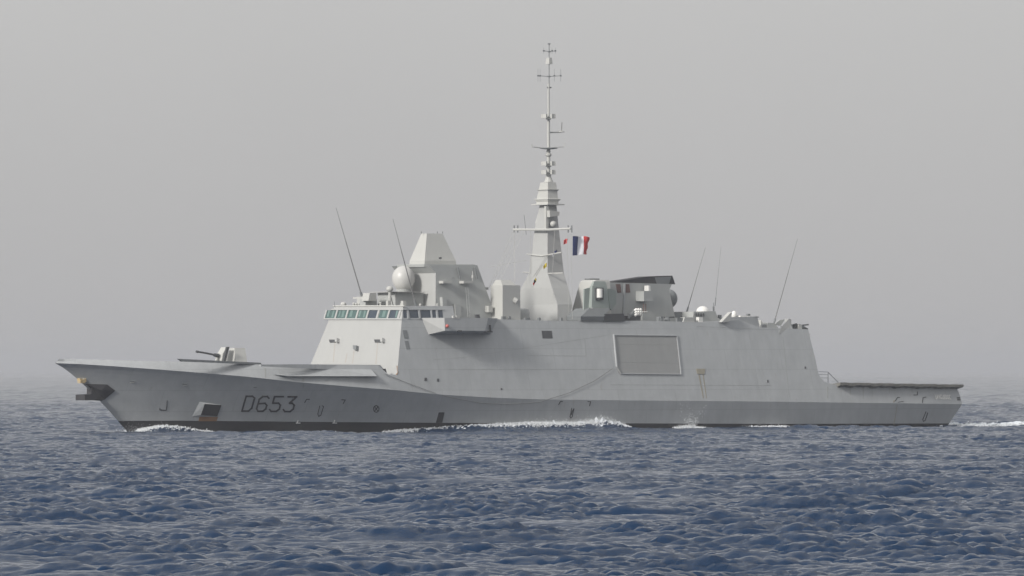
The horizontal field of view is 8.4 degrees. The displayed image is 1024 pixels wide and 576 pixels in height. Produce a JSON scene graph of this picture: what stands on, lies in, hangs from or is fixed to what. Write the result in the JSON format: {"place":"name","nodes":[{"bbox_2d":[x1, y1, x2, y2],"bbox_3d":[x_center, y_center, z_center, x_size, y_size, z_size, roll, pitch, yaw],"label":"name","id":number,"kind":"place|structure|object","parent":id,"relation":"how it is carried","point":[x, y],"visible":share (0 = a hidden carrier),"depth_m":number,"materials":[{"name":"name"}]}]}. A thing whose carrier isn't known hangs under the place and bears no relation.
{"place":"outdoors","nodes":[
{"label":"outdoors","id":0,"kind":"place"},
{"bbox_2d":[0,371,1023,575],"bbox_3d":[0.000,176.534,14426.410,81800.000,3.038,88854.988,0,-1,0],"label":"sea","id":1,"kind":"structure","parent":0,"point":[88,488],"depth_m":412.05,"materials":[{"name":"blue liquid"}]},
{"bbox_2d":[137,424,212,431],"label":"bow wave foam","id":2,"kind":"object","parent":1,"relation":"on","point":[144,429],"visible":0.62,"depth_m":863.60,"materials":[{"name":"white"}]},
{"bbox_2d":[382,416,630,431],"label":"side wave foam","id":3,"kind":"object","parent":1,"relation":"on","point":[544,423],"visible":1,"depth_m":890.00,"materials":[{"name":"white"}]},
{"bbox_2d":[55,43,963,432],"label":"warship","id":4,"kind":"object","parent":1,"relation":"on","point":[439,339],"visible":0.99,"depth_m":891.29,"materials":[{"name":"grey paint"}]},
{"bbox_2d":[573,236,589,255],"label":"national flag","id":5,"kind":"object","parent":4,"relation":"attached to","point":[580,245],"visible":1,"depth_m":899.96,"materials":[{"name":"multicoloured fabric"}]},
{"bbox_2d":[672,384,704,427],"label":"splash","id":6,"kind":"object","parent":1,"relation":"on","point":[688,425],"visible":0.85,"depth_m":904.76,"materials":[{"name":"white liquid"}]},
{"bbox_2d":[746,423,789,426],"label":"splash","id":7,"kind":"object","parent":1,"relation":"on","point":[772,426],"visible":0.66,"depth_m":913.68,"materials":[{"name":"white liquid"}]},
{"bbox_2d":[955,421,1023,426],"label":"wake foam","id":8,"kind":"object","parent":1,"relation":"on","point":[988,425],"visible":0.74,"depth_m":937.75,"materials":[{"name":"white"}]},
{"bbox_2d":[0,0,1023,370],"label":"sky","id":9,"kind":"structure","parent":0,"point":[175,175],"materials":[{"name":"grey"}]}
]}

